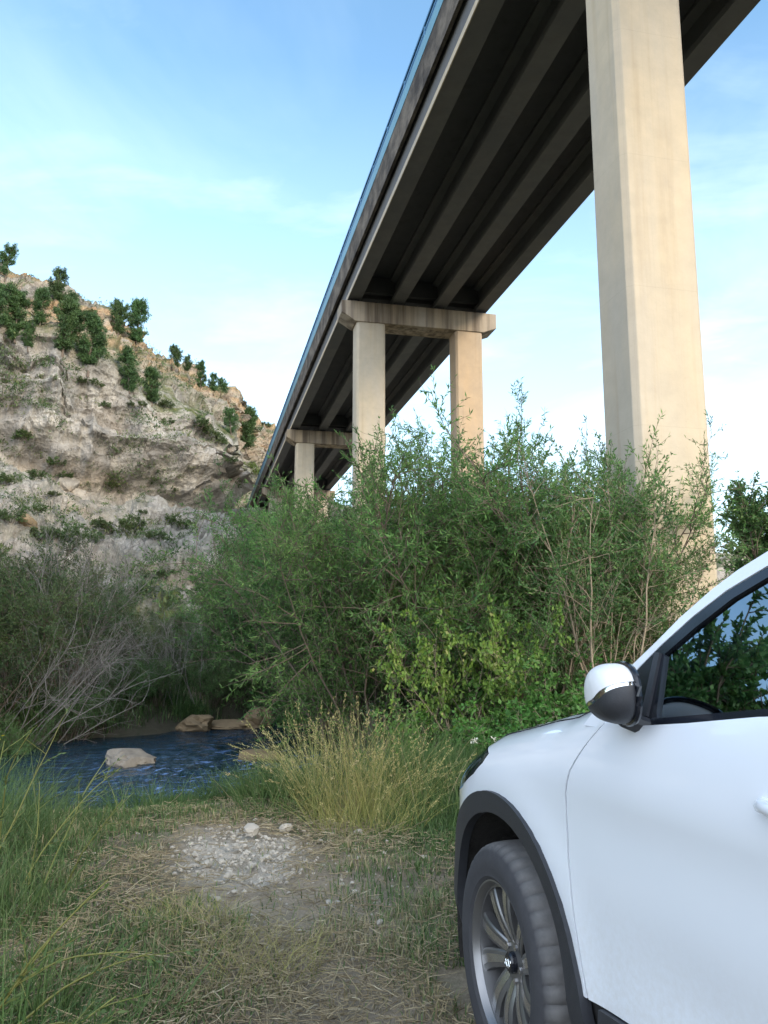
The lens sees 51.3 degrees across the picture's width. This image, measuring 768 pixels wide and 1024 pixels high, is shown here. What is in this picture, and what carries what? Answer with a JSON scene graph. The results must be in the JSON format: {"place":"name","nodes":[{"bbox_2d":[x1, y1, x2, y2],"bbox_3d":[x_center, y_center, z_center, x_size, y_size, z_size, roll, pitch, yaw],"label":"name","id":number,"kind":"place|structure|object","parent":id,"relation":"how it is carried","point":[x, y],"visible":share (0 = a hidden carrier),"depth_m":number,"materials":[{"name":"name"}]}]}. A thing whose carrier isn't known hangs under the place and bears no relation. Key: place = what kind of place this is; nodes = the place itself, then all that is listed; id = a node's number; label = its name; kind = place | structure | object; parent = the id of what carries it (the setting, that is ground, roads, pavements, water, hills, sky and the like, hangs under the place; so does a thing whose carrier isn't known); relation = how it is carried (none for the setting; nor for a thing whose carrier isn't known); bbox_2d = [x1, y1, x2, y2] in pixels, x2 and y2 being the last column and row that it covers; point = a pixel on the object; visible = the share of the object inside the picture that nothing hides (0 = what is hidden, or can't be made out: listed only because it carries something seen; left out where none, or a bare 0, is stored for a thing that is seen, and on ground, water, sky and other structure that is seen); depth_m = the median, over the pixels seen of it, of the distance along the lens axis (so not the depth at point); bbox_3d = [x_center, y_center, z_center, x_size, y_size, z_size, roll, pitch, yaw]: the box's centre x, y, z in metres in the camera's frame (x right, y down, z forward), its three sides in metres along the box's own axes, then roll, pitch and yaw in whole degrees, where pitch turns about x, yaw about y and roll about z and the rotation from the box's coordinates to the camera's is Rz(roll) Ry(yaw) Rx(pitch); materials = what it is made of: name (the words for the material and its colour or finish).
{"place":"outdoors","nodes":[
{"label":"outdoors","id":0,"kind":"place"},
{"bbox_2d":[0,648,475,1023],"bbox_3d":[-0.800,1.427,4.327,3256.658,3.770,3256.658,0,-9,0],"label":"ground","id":1,"kind":"structure","parent":0,"point":[458,979],"depth_m":4.37,"materials":[{"name":"soil"}]},
{"bbox_2d":[0,715,47,758],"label":"bank tuft","id":2,"kind":"object","parent":1,"relation":"on","point":[10,751],"visible":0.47,"depth_m":13.06,"materials":[{"name":"green plant"}]},
{"bbox_2d":[0,713,59,750],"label":"bank tuft","id":3,"kind":"object","parent":1,"relation":"on","point":[38,739],"visible":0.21,"depth_m":13.90,"materials":[{"name":"green plant"}]},
{"bbox_2d":[0,704,71,847],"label":"weed stalk","id":4,"kind":"object","parent":1,"relation":"on","point":[2,805],"visible":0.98,"depth_m":4.54,"materials":[{"name":"green plant"}]},
{"bbox_2d":[0,522,74,636],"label":"bank bush","id":5,"kind":"object","parent":1,"relation":"on","point":[54,564],"visible":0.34,"depth_m":18.20,"materials":[{"name":"green plant"}]},
{"bbox_2d":[0,745,85,812],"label":"green grass clump","id":6,"kind":"object","parent":1,"relation":"on","point":[12,796],"visible":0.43,"depth_m":6.72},
{"bbox_2d":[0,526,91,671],"bbox_3d":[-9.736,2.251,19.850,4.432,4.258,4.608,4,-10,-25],"label":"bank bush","id":7,"kind":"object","parent":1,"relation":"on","point":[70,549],"visible":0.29,"depth_m":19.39,"materials":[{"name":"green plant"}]},
{"bbox_2d":[0,554,100,710],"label":"bank bush","id":8,"kind":"object","parent":1,"relation":"on","point":[29,608],"visible":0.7,"depth_m":15.29,"materials":[{"name":"green plant"}]},
{"bbox_2d":[0,601,104,724],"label":"bank bush","id":9,"kind":"object","parent":1,"relation":"on","point":[20,666],"visible":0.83,"depth_m":14.32,"materials":[{"name":"green plant"}]},
{"bbox_2d":[0,752,113,807],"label":"green grass clump","id":10,"kind":"object","parent":1,"relation":"on","point":[45,785],"visible":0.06,"depth_m":7.95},
{"bbox_2d":[2,778,119,813],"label":"green grass clump","id":11,"kind":"object","parent":1,"relation":"on","point":[66,803],"visible":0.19,"depth_m":7.15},
{"bbox_2d":[0,748,130,864],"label":"weed clump","id":12,"kind":"object","parent":1,"relation":"on","point":[40,826],"visible":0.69,"depth_m":5.26,"materials":[{"name":"green plant"}]},
{"bbox_2d":[0,797,132,943],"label":"weed clump","id":13,"kind":"object","parent":1,"relation":"on","point":[2,890],"visible":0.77,"depth_m":3.90,"materials":[{"name":"green plant"}]},
{"bbox_2d":[0,536,145,674],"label":"bank bush","id":14,"kind":"object","parent":1,"relation":"on","point":[95,581],"visible":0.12,"depth_m":20.43,"materials":[{"name":"green plant"}]},
{"bbox_2d":[2,569,147,691],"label":"bank bush","id":15,"kind":"object","parent":1,"relation":"on","point":[117,604],"visible":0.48,"depth_m":17.32,"materials":[{"name":"green plant"}]},
{"bbox_2d":[18,755,133,892],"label":"weed stalk","id":16,"kind":"object","parent":1,"relation":"on","point":[65,821],"visible":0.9,"depth_m":4.34,"materials":[{"name":"green plant"}]},
{"bbox_2d":[40,680,124,740],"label":"bank tuft","id":17,"kind":"object","parent":1,"relation":"on","point":[95,711],"visible":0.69,"depth_m":14.98,"materials":[{"name":"green plant"}]},
{"bbox_2d":[0,855,169,1023],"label":"weed clump","id":18,"kind":"object","parent":1,"relation":"on","point":[43,989],"visible":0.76,"depth_m":2.89,"materials":[{"name":"green plant"}]},
{"bbox_2d":[9,483,184,690],"bbox_3d":[-6.262,1.670,17.847,3.525,4.495,4.451,0,-9,0],"label":"dead bush","id":19,"kind":"object","parent":1,"relation":"on","point":[86,578],"visible":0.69,"depth_m":17.81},
{"bbox_2d":[42,605,153,716],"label":"dead bush","id":20,"kind":"object","parent":1,"relation":"on","point":[115,669],"visible":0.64,"depth_m":15.31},
{"bbox_2d":[0,593,196,747],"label":"dead bush","id":21,"kind":"object","parent":1,"relation":"on","point":[65,705],"visible":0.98,"depth_m":14.12,"materials":[{"name":"plant"}]},
{"bbox_2d":[0,879,200,1023],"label":"weed stalk","id":22,"kind":"object","parent":1,"relation":"on","point":[21,974],"visible":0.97,"depth_m":2.48,"materials":[{"name":"green plant"}]},
{"bbox_2d":[0,916,207,1023],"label":"weed clump","id":23,"kind":"object","parent":1,"relation":"on","point":[24,1010],"visible":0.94,"depth_m":2.38,"materials":[{"name":"green plant"}]},
{"bbox_2d":[72,991,147,1023],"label":"weed stalk","id":24,"kind":"object","parent":1,"relation":"on","point":[99,1012],"visible":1,"depth_m":2.21,"materials":[{"name":"green plant"}]},
{"bbox_2d":[0,929,225,1023],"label":"weed clump","id":25,"kind":"object","parent":1,"relation":"on","point":[171,992],"visible":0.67,"depth_m":2.90,"materials":[{"name":"green plant"}]},
{"bbox_2d":[68,603,169,687],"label":"bank bush","id":26,"kind":"object","parent":1,"relation":"on","point":[140,623],"visible":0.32,"depth_m":18.38,"materials":[{"name":"green plant"}]},
{"bbox_2d":[90,649,167,714],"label":"bank tuft","id":27,"kind":"object","parent":1,"relation":"on","point":[119,687],"visible":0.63,"depth_m":16.27,"materials":[{"name":"green plant"}]},
{"bbox_2d":[102,627,183,678],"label":"bank bush","id":28,"kind":"object","parent":1,"relation":"on","point":[143,648],"visible":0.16,"depth_m":18.39,"materials":[{"name":"green plant"}]},
{"bbox_2d":[0,661,306,741],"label":"bank grass","id":29,"kind":"structure","parent":1,"relation":"on","point":[186,710],"depth_m":16.39,"materials":[{"name":"plant"}]},
{"bbox_2d":[90,769,218,812],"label":"green grass clump","id":30,"kind":"object","parent":1,"relation":"on","point":[150,801],"visible":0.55,"depth_m":7.00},
{"bbox_2d":[120,649,201,705],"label":"bank tuft","id":31,"kind":"object","parent":1,"relation":"on","point":[161,685],"visible":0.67,"depth_m":16.59,"materials":[{"name":"green plant"}]},
{"bbox_2d":[116,601,220,705],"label":"bush","id":32,"kind":"object","parent":1,"relation":"on","point":[166,643],"visible":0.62,"depth_m":17.20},
{"bbox_2d":[146,606,194,650],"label":"bank bush","id":33,"kind":"object","parent":1,"relation":"on","point":[182,626],"visible":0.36,"depth_m":23.55,"materials":[{"name":"green plant"}]},
{"bbox_2d":[114,875,255,939],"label":"dry grass clump","id":34,"kind":"object","parent":1,"relation":"on","point":[193,920],"visible":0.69,"depth_m":3.84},
{"bbox_2d":[157,629,216,684],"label":"bank bush","id":35,"kind":"object","parent":1,"relation":"on","point":[196,649],"visible":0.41,"depth_m":19.13,"materials":[{"name":"green plant"}]},
{"bbox_2d":[175,714,213,731],"bbox_3d":[-4.002,4.487,16.774,0.828,0.473,0.824,0,-9,0],"label":"rock","id":36,"kind":"object","parent":1,"relation":"on","point":[196,723],"visible":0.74,"depth_m":16.51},
{"bbox_2d":[175,646,240,707],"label":"bank tuft","id":37,"kind":"object","parent":1,"relation":"on","point":[212,685],"visible":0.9,"depth_m":18.02,"materials":[{"name":"green plant"}]},
{"bbox_2d":[178,608,265,675],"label":"bank bush","id":38,"kind":"object","parent":1,"relation":"on","point":[201,636],"visible":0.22,"depth_m":19.86,"materials":[{"name":"green plant"}]},
{"bbox_2d":[176,763,276,802],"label":"green grass clump","id":39,"kind":"object","parent":1,"relation":"on","point":[218,793],"visible":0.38,"depth_m":7.21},
{"bbox_2d":[174,566,283,676],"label":"bank bush","id":40,"kind":"object","parent":1,"relation":"on","point":[249,645],"visible":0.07,"depth_m":19.93,"materials":[{"name":"green plant"}]},
{"bbox_2d":[199,651,265,704],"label":"bank tuft","id":41,"kind":"object","parent":1,"relation":"on","point":[240,679],"visible":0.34,"depth_m":18.67,"materials":[{"name":"green plant"}]},
{"bbox_2d":[211,719,259,729],"bbox_3d":[-3.340,4.596,17.156,1.377,0.273,0.656,0,-9,0],"label":"rock","id":42,"kind":"object","parent":1,"relation":"on","point":[228,724],"visible":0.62,"depth_m":17.01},
{"bbox_2d":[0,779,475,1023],"bbox_3d":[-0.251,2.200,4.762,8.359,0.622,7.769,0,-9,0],"label":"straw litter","id":43,"kind":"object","parent":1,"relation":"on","point":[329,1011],"visible":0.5,"depth_m":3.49,"materials":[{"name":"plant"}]},
{"bbox_2d":[156,905,346,1001],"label":"dry grass clump","id":44,"kind":"object","parent":1,"relation":"on","point":[269,947],"visible":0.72,"depth_m":3.32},
{"bbox_2d":[59,818,448,962],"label":"gravel","id":45,"kind":"structure","parent":1,"relation":"on","point":[246,852],"depth_m":4.89,"materials":[{"name":"gravel"}]},
{"bbox_2d":[163,464,362,701],"bbox_3d":[-1.906,2.403,21.195,7.519,6.218,6.249,8,-12,-42],"label":"willow bush","id":46,"kind":"object","parent":1,"relation":"on","point":[228,565],"visible":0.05,"depth_m":19.98,"materials":[{"name":"green plant"}]},
{"bbox_2d":[218,672,316,723],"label":"bank bush","id":47,"kind":"object","parent":1,"relation":"on","point":[256,704],"visible":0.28,"depth_m":18.49,"materials":[{"name":"green plant"}]},
{"bbox_2d":[212,751,329,803],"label":"green grass clump","id":48,"kind":"object","parent":1,"relation":"on","point":[254,782],"visible":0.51,"depth_m":6.71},
{"bbox_2d":[179,448,379,721],"bbox_3d":[-1.405,2.225,19.984,8.899,7.269,6.414,7,-12,-37],"label":"willow bush","id":49,"kind":"object","parent":1,"relation":"on","point":[226,509],"visible":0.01,"depth_m":18.14,"materials":[{"name":"green plant"}]},
{"bbox_2d":[208,745,361,816],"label":"mixed grass clump","id":50,"kind":"object","parent":1,"relation":"on","point":[284,804],"visible":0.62,"depth_m":6.35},
{"bbox_2d":[228,702,367,788],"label":"dry grass clump","id":51,"kind":"object","parent":1,"relation":"on","point":[295,757],"visible":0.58,"depth_m":7.33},
{"bbox_2d":[214,458,457,731],"bbox_3d":[-0.547,2.229,17.160,6.853,7.191,7.405,4,-10,-23],"label":"willow bush","id":52,"kind":"object","parent":1,"relation":"on","point":[265,585],"visible":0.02,"depth_m":16.42,"materials":[{"name":"green plant"}]},
{"bbox_2d":[226,693,451,822],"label":"dry grass clump","id":53,"kind":"object","parent":1,"relation":"on","point":[352,765],"visible":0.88,"depth_m":6.28,"materials":[{"name":"plant"}]},
{"bbox_2d":[121,424,590,766],"bbox_3d":[-0.679,1.743,12.119,7.116,5.885,5.914,1,-9,-5],"label":"willow bush","id":54,"kind":"object","parent":1,"relation":"on","point":[298,578],"visible":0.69,"depth_m":11.27,"materials":[{"name":"green plant"}]},
{"bbox_2d":[272,763,454,837],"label":"mixed grass clump","id":55,"kind":"object","parent":1,"relation":"on","point":[377,811],"visible":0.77,"depth_m":5.80,"materials":[{"name":"plant"}]},
{"bbox_2d":[180,415,594,747],"bbox_3d":[0.724,1.643,14.563,7.405,7.191,6.853,5,-11,-29],"label":"willow bush","id":56,"kind":"object","parent":1,"relation":"on","point":[235,543],"visible":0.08,"depth_m":14.76,"materials":[{"name":"green plant"}]},
{"bbox_2d":[284,691,499,797],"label":"mixed grass clump","id":57,"kind":"object","parent":1,"relation":"on","point":[388,750],"visible":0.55,"depth_m":7.30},
{"bbox_2d":[321,723,475,806],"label":"dry grass clump","id":58,"kind":"object","parent":1,"relation":"on","point":[392,750],"visible":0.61,"depth_m":6.55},
{"bbox_2d":[374,792,457,833],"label":"green grass clump","id":59,"kind":"object","parent":1,"relation":"on","point":[433,813],"visible":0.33,"depth_m":5.86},
{"bbox_2d":[358,736,476,824],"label":"mixed grass clump","id":60,"kind":"object","parent":1,"relation":"on","point":[436,787],"visible":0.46,"depth_m":6.28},
{"bbox_2d":[365,722,506,776],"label":"green grass clump","id":61,"kind":"object","parent":1,"relation":"on","point":[419,746],"visible":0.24,"depth_m":7.57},
{"bbox_2d":[369,700,547,758],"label":"bramble","id":62,"kind":"object","parent":1,"relation":"on","point":[495,715],"visible":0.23,"depth_m":9.09,"materials":[{"name":"green plant"}]},
{"bbox_2d":[369,584,573,749],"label":"climbing vine","id":63,"kind":"object","parent":1,"relation":"on","point":[445,678],"visible":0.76,"depth_m":9.72,"materials":[{"name":"green plant"}]},
{"bbox_2d":[384,547,596,731],"bbox_3d":[1.556,2.107,11.375,3.394,3.296,3.141,-7,-11,35],"label":"willow bush","id":64,"kind":"object","parent":1,"relation":"on","point":[512,629],"visible":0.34,"depth_m":10.55,"materials":[{"name":"green plant"}]},
{"bbox_2d":[468,715,521,749],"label":"bramble","id":65,"kind":"object","parent":1,"relation":"on","point":[477,730],"visible":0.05,"depth_m":8.10,"materials":[{"name":"green plant"}]},
{"bbox_2d":[321,455,677,750],"bbox_3d":[1.354,1.769,12.733,5.152,5.839,7.148,2,-9,-12],"label":"willow bush","id":66,"kind":"object","parent":1,"relation":"on","point":[412,636],"visible":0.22,"depth_m":11.21,"materials":[{"name":"green plant"}]},
{"bbox_2d":[247,0,760,662],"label":"road bridge","id":67,"kind":"structure","parent":1,"relation":"on","point":[517,134],"depth_m":24.92,"materials":[{"name":"concrete"}]},
{"bbox_2d":[444,680,589,750],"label":"bramble","id":68,"kind":"object","parent":1,"relation":"on","point":[526,714],"visible":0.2,"depth_m":8.87,"materials":[{"name":"green plant"}]},
{"bbox_2d":[458,654,588,727],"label":"bramble","id":69,"kind":"object","parent":1,"relation":"on","point":[549,683],"visible":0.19,"depth_m":9.40,"materials":[{"name":"green plant"}]},
{"bbox_2d":[500,673,587,734],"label":"bramble","id":70,"kind":"object","parent":1,"relation":"on","point":[570,700],"visible":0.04,"depth_m":8.93,"materials":[{"name":"green plant"}]},
{"bbox_2d":[335,365,767,740],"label":"willow bush","id":71,"kind":"object","parent":1,"relation":"on","point":[477,499],"visible":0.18,"depth_m":11.25,"materials":[{"name":"green plant"}]},
{"bbox_2d":[367,377,767,713],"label":"willow bush","id":72,"kind":"object","parent":1,"relation":"on","point":[600,514],"visible":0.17,"depth_m":11.52,"materials":[{"name":"green plant"}]},
{"bbox_2d":[440,426,709,689],"bbox_3d":[2.780,1.028,11.162,3.686,4.458,2.723,5,-10,-27],"label":"sapling","id":73,"kind":"object","parent":1,"relation":"on","point":[575,577],"visible":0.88,"depth_m":10.58,"materials":[{"name":"green plant"}]},
{"bbox_2d":[515,557,653,715],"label":"bare bush","id":74,"kind":"object","parent":1,"relation":"on","point":[570,670],"visible":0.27,"depth_m":10.63,"materials":[{"name":"brown plant"}]},
{"bbox_2d":[529,560,643,714],"bbox_3d":[2.952,1.985,11.033,1.706,2.793,2.309,1,-9,-4],"label":"sapling","id":75,"kind":"object","parent":1,"relation":"on","point":[566,646],"visible":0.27,"depth_m":10.78,"materials":[{"name":"green plant"}]},
{"bbox_2d":[454,551,767,1023],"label":"parked car","id":76,"kind":"object","parent":1,"relation":"on","point":[611,857],"visible":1,"depth_m":1.88,"materials":[{"name":"white paint"}]},
{"bbox_2d":[609,607,670,660],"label":"bare bush","id":77,"kind":"object","parent":1,"relation":"on","point":[633,640],"visible":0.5,"depth_m":10.45,"materials":[{"name":"brown plant"}]},
{"bbox_2d":[549,516,748,664],"bbox_3d":[3.699,1.674,11.403,2.753,3.330,2.034,-1,-9,4],"label":"sapling","id":78,"kind":"object","parent":1,"relation":"on","point":[699,561],"visible":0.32,"depth_m":11.37,"materials":[{"name":"green plant"}]},
{"bbox_2d":[714,470,767,575],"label":"leafy tree","id":79,"kind":"object","parent":1,"relation":"on","point":[752,513],"visible":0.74,"depth_m":33.48,"materials":[{"name":"green plant"}]},
{"bbox_2d":[0,740,487,1023],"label":"meadow grass","id":80,"kind":"structure","parent":0,"point":[99,812],"depth_m":4.06,"materials":[{"name":"plant"}]},
{"bbox_2d":[0,688,562,809],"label":"river","id":81,"kind":"structure","parent":0,"point":[177,754],"depth_m":12.61,"materials":[{"name":"liquid"}]},
{"bbox_2d":[105,748,156,767],"bbox_3d":[-3.843,3.791,12.147,0.745,0.413,0.638,4,-10,-21],"label":"boulder","id":82,"kind":"object","parent":81,"relation":"in","point":[132,757],"visible":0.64,"depth_m":12.01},
{"bbox_2d":[238,749,278,760],"bbox_3d":[-1.900,3.899,12.607,0.641,0.295,0.486,-5,-11,30],"label":"rock","id":83,"kind":"object","parent":81,"relation":"in","point":[252,751],"visible":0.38,"depth_m":12.53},
{"bbox_2d":[244,706,274,727],"bbox_3d":[-2.788,4.512,17.492,0.735,0.535,0.630,-6,-11,34],"label":"rock","id":84,"kind":"object","parent":81,"relation":"in","point":[255,720],"visible":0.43,"depth_m":17.29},
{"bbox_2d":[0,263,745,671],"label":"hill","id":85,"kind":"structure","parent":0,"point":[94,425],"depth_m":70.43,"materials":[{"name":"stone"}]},
{"bbox_2d":[0,280,18,325],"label":"pine tree","id":86,"kind":"object","parent":85,"relation":"on","point":[6,289],"visible":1,"depth_m":70.04,"materials":[{"name":"green plant"}]},
{"bbox_2d":[0,242,19,281],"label":"pine tree","id":87,"kind":"object","parent":85,"relation":"on","point":[9,260],"visible":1,"depth_m":99.66,"materials":[{"name":"green plant"}]},
{"bbox_2d":[3,286,32,343],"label":"pine tree","id":88,"kind":"object","parent":85,"relation":"on","point":[22,305],"visible":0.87,"depth_m":70.92,"materials":[{"name":"green plant"}]},
{"bbox_2d":[19,322,35,352],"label":"pine tree","id":89,"kind":"object","parent":85,"relation":"on","point":[29,342],"visible":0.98,"depth_m":70.42,"materials":[{"name":"green plant"}]},
{"bbox_2d":[28,286,52,325],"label":"pine tree","id":90,"kind":"object","parent":85,"relation":"on","point":[41,296],"visible":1,"depth_m":71.47,"materials":[{"name":"green plant"}]},
{"bbox_2d":[46,265,69,306],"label":"pine tree","id":91,"kind":"object","parent":85,"relation":"on","point":[56,288],"visible":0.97,"depth_m":97.73,"materials":[{"name":"green plant"}]},
{"bbox_2d":[56,477,79,491],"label":"boulder","id":92,"kind":"object","parent":85,"relation":"on","point":[68,484],"visible":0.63,"depth_m":68.03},
{"bbox_2d":[51,294,89,358],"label":"pine tree","id":93,"kind":"object","parent":85,"relation":"on","point":[70,310],"visible":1,"depth_m":71.38,"materials":[{"name":"green plant"}]},
{"bbox_2d":[58,523,104,543],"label":"shrub","id":94,"kind":"object","parent":85,"relation":"on","point":[66,531],"visible":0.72,"depth_m":46.82,"materials":[{"name":"green plant"}]},
{"bbox_2d":[71,308,108,376],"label":"pine tree","id":95,"kind":"object","parent":85,"relation":"on","point":[85,346],"visible":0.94,"depth_m":72.69,"materials":[{"name":"green plant"}]},
{"bbox_2d":[90,512,145,533],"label":"shrub","id":96,"kind":"object","parent":85,"relation":"on","point":[104,523],"visible":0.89,"depth_m":57.01,"materials":[{"name":"green plant"}]},
{"bbox_2d":[108,297,134,336],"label":"pine tree","id":97,"kind":"object","parent":85,"relation":"on","point":[119,311],"visible":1,"depth_m":96.11,"materials":[{"name":"green plant"}]},
{"bbox_2d":[115,344,141,393],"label":"pine tree","id":98,"kind":"object","parent":85,"relation":"on","point":[127,357],"visible":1,"depth_m":74.54,"materials":[{"name":"green plant"}]},
{"bbox_2d":[0,274,274,609],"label":"hillside scrub","id":99,"kind":"object","parent":85,"relation":"on","point":[152,581],"visible":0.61,"depth_m":67.35,"materials":[{"name":"green plant"}]},
{"bbox_2d":[125,297,151,350],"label":"pine tree","id":100,"kind":"object","parent":85,"relation":"on","point":[138,308],"visible":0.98,"depth_m":98.96,"materials":[{"name":"green plant"}]},
{"bbox_2d":[142,366,165,406],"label":"pine tree","id":101,"kind":"object","parent":85,"relation":"on","point":[152,375],"visible":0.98,"depth_m":77.87,"materials":[{"name":"green plant"}]},
{"bbox_2d":[222,406,241,435],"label":"pine tree","id":102,"kind":"object","parent":85,"relation":"on","point":[229,412],"visible":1,"depth_m":87.97,"materials":[{"name":"green plant"}]},
{"bbox_2d":[240,404,262,454],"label":"pine tree","id":103,"kind":"object","parent":85,"relation":"on","point":[248,427],"visible":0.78,"depth_m":120.96,"materials":[{"name":"green plant"}]},
{"bbox_2d":[0,0,767,552],"label":"sky","id":104,"kind":"structure","parent":0,"point":[209,162],"materials":[{"name":"blue"}]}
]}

